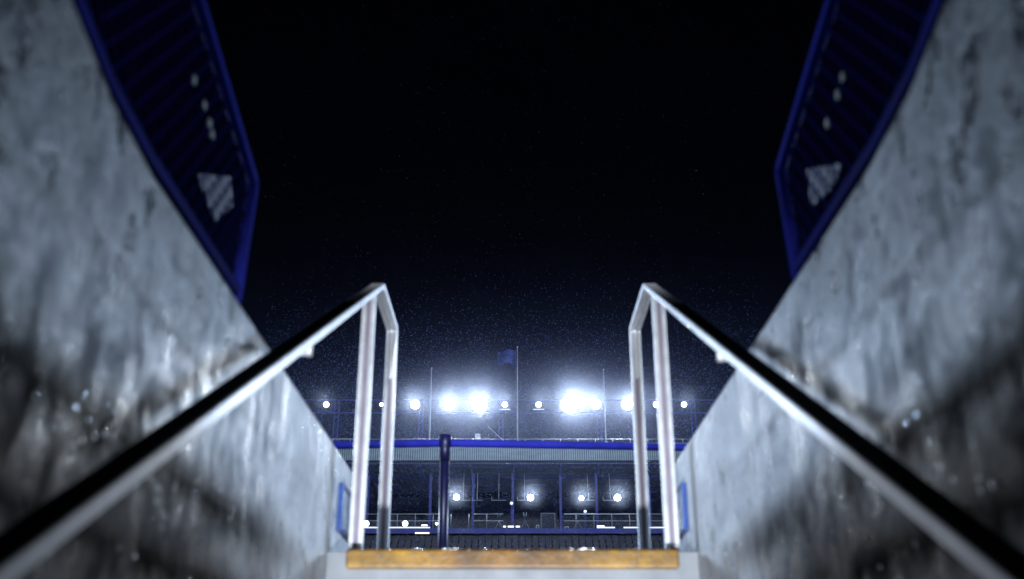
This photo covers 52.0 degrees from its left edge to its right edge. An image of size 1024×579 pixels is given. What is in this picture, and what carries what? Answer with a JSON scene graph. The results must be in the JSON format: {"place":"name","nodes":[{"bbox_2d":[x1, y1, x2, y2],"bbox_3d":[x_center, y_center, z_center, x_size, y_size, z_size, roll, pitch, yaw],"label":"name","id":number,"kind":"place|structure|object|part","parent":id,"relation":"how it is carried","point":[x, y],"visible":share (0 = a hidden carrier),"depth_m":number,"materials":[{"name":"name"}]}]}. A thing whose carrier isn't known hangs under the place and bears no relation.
{"place":"outdoors","nodes":[
{"label":"outdoors","id":0,"kind":"place"},
{"bbox_2d":[120,3,858,548],"bbox_3d":[1.713,-11.440,54.013,90.376,59.246,67.331,0,-22,0],"label":"rain","id":1,"kind":"object","parent":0,"point":[514,421],"visible":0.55,"depth_m":61.80,"materials":[{"name":"liquid"}]},
{"bbox_2d":[85,0,932,497],"label":"sky","id":2,"kind":"structure","parent":0,"point":[718,89],"materials":[{"name":"black"}]},
{"bbox_2d":[510,502,512,527],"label":"globe lamp","id":3,"kind":"object","parent":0,"point":[511,503],"visible":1,"depth_m":79.70,"materials":[{"name":"white"}]},
{"bbox_2d":[517,346,517,439],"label":"flagpole","id":4,"kind":"object","parent":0,"point":[517,393],"visible":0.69,"depth_m":83.41,"materials":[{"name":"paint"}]},
{"bbox_2d":[497,349,515,365],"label":"flag","id":5,"kind":"object","parent":4,"relation":"attached to","point":[507,356],"visible":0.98,"depth_m":84.58,"materials":[{"name":"fabric"}]},
{"bbox_2d":[541,513,554,527],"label":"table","id":6,"kind":"object","parent":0,"point":[550,519],"visible":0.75,"depth_m":79.64,"materials":[{"name":"grey metal"}]},
{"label":"door","id":7,"kind":"part","parent":6,"relation":"part of","materials":[{"name":"grey metal"}]},
{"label":"walkway","id":8,"kind":"structure","parent":0,"visible":0},
{"bbox_2d":[332,434,686,548],"bbox_3d":[0.100,1.523,6.671,7.005,1.128,0.435,0,-22,0],"label":"crush barrier","id":9,"kind":"object","parent":8,"relation":"on","point":[444,443],"visible":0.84,"depth_m":6.72,"materials":[{"name":"blue metal"}]},
{"bbox_2d":[326,549,698,578],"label":"concrete stairs","id":10,"kind":"structure","parent":8,"relation":"attached to","point":[512,564],"depth_m":3.58,"materials":[{"name":"yellow paint"}]},
{"bbox_2d":[0,283,397,578],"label":"handrail","id":11,"kind":"object","parent":10,"relation":"on","point":[33,537],"visible":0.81,"depth_m":1.99,"materials":[{"name":"metal"}]},
{"bbox_2d":[377,547,637,549],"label":"water beads","id":12,"kind":"object","parent":10,"relation":"on","point":[582,548],"visible":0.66,"depth_m":3.59,"materials":[{"name":"white"}]},
{"bbox_3d":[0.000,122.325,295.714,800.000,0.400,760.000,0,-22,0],"label":"ground","id":13,"kind":"structure","parent":0,"visible":0},
{"bbox_2d":[337,439,687,548],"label":"grandstand","id":14,"kind":"object","parent":13,"relation":"on","point":[485,532],"visible":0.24,"depth_m":84.14,"materials":[{"name":"blue painted steel"},{"name":"grey corrugated metal"}]},
{"bbox_2d":[428,368,431,438],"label":"flagpole","id":15,"kind":"object","parent":14,"relation":"on","point":[430,405],"visible":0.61,"depth_m":83.04,"materials":[{"name":"metal"}]},
{"bbox_2d":[453,494,459,499],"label":"floodlight","id":16,"kind":"object","parent":14,"relation":"attached to","point":[456,496],"visible":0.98,"depth_m":80.20,"materials":[{"name":"white plastic"}]},
{"bbox_2d":[303,399,716,441],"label":"roof gantry","id":17,"kind":"object","parent":14,"relation":"on","point":[503,412],"visible":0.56,"depth_m":83.54,"materials":[{"name":"metal"}]},
{"bbox_2d":[323,402,329,412],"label":"floodlight","id":18,"kind":"object","parent":17,"relation":"attached to","point":[326,404],"visible":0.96,"depth_m":82.99,"materials":[{"name":"white glass"}]},
{"bbox_2d":[410,400,419,413],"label":"floodlight","id":19,"kind":"object","parent":17,"relation":"attached to","point":[413,405],"visible":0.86,"depth_m":82.95,"materials":[{"name":"white glass"}]},
{"bbox_2d":[442,398,455,413],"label":"floodlight","id":20,"kind":"object","parent":17,"relation":"attached to","point":[451,405],"visible":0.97,"depth_m":82.94,"materials":[{"name":"white glass"}]},
{"bbox_2d":[470,396,487,414],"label":"floodlight","id":21,"kind":"object","parent":17,"relation":"attached to","point":[480,406],"visible":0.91,"depth_m":82.92,"materials":[{"name":"white glass"}]},
{"bbox_2d":[499,402,510,409],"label":"floodlight","id":22,"kind":"object","parent":17,"relation":"attached to","point":[505,404],"visible":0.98,"depth_m":82.97,"materials":[{"name":"white glass"}]},
{"bbox_2d":[533,402,543,412],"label":"floodlight","id":23,"kind":"object","parent":17,"relation":"attached to","point":[538,404],"visible":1,"depth_m":82.97,"materials":[{"name":"white glass"}]},
{"bbox_2d":[560,395,579,415],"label":"floodlight","id":24,"kind":"object","parent":17,"relation":"attached to","point":[567,400],"visible":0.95,"depth_m":82.92,"materials":[{"name":"white glass"}]},
{"bbox_2d":[590,400,600,412],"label":"floodlight","id":25,"kind":"object","parent":17,"relation":"attached to","point":[595,405],"visible":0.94,"depth_m":82.95,"materials":[{"name":"white glass"}]},
{"bbox_2d":[621,399,632,413],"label":"floodlight","id":26,"kind":"object","parent":17,"relation":"attached to","point":[625,402],"visible":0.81,"depth_m":82.94,"materials":[{"name":"white glass"}]},
{"bbox_2d":[681,402,686,412],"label":"floodlight","id":27,"kind":"object","parent":17,"relation":"attached to","point":[684,405],"visible":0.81,"depth_m":82.99,"materials":[{"name":"white glass"}]},
{"bbox_2d":[521,512,528,527],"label":"television camera","id":28,"kind":"object","parent":14,"relation":"on","point":[524,513],"visible":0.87,"depth_m":79.75,"materials":[{"name":"grey metal"}]},
{"bbox_2d":[527,494,533,501],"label":"floodlight","id":29,"kind":"object","parent":14,"relation":"attached to","point":[530,496],"visible":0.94,"depth_m":80.18,"materials":[{"name":"white glass"}]},
{"bbox_2d":[602,369,606,441],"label":"flagpole","id":30,"kind":"object","parent":14,"relation":"on","point":[604,408],"visible":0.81,"depth_m":82.99,"materials":[{"name":"metal"}]},
{"bbox_2d":[613,494,620,501],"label":"floodlight","id":31,"kind":"object","parent":14,"relation":"attached to","point":[618,496],"visible":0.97,"depth_m":80.19,"materials":[{"name":"white plastic"}]},
{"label":"terrace","id":32,"kind":"structure","parent":13,"relation":"on","visible":0},
{"bbox_2d":[0,0,351,578],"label":"concrete wall","id":33,"kind":"structure","parent":32,"relation":"attached to","point":[115,291],"depth_m":1.70,"materials":[{"name":"grey concrete"}]},
{"bbox_2d":[72,0,257,302],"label":"guard panel","id":34,"kind":"object","parent":33,"relation":"attached to","point":[218,196],"visible":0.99,"depth_m":2.16,"materials":[{"name":"blue paint"}]},
{"bbox_2d":[11,338,337,578],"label":"water beads","id":35,"kind":"object","parent":33,"relation":"attached to","point":[104,433],"visible":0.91,"depth_m":1.65,"materials":[{"name":"white"}]},
{"bbox_2d":[336,482,350,540],"bbox_3d":[-0.631,0.862,4.016,0.018,0.173,0.375,0,-22,0],"label":"wall sign","id":36,"kind":"object","parent":33,"relation":"attached to","point":[343,512],"visible":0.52,"depth_m":3.90,"materials":[{"name":"blue plastic"}]},
{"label":"terrace","id":37,"kind":"structure","parent":13,"relation":"on","visible":0},
{"bbox_2d":[675,0,1023,578],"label":"concrete wall","id":38,"kind":"structure","parent":37,"relation":"attached to","point":[910,275],"depth_m":1.71,"materials":[{"name":"grey concrete"}]},
{"bbox_2d":[676,482,688,538],"bbox_3d":[0.631,0.862,4.016,0.018,0.173,0.375,0,-22,0],"label":"wall sign","id":39,"kind":"object","parent":38,"relation":"attached to","point":[682,509],"visible":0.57,"depth_m":3.87,"materials":[{"name":"blue plastic"}]},
{"bbox_2d":[629,283,1023,578],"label":"handrail","id":40,"kind":"object","parent":38,"relation":"attached to","point":[979,546],"visible":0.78,"depth_m":2.07,"materials":[{"name":"metal"}]},
{"bbox_2d":[724,378,993,578],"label":"water beads","id":41,"kind":"object","parent":38,"relation":"attached to","point":[991,483],"visible":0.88,"depth_m":1.57,"materials":[{"name":"white"}]},
{"bbox_2d":[775,0,945,279],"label":"guard panel","id":42,"kind":"object","parent":38,"relation":"attached to","point":[822,179],"visible":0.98,"depth_m":2.14,"materials":[{"name":"blue paint"}]}
]}

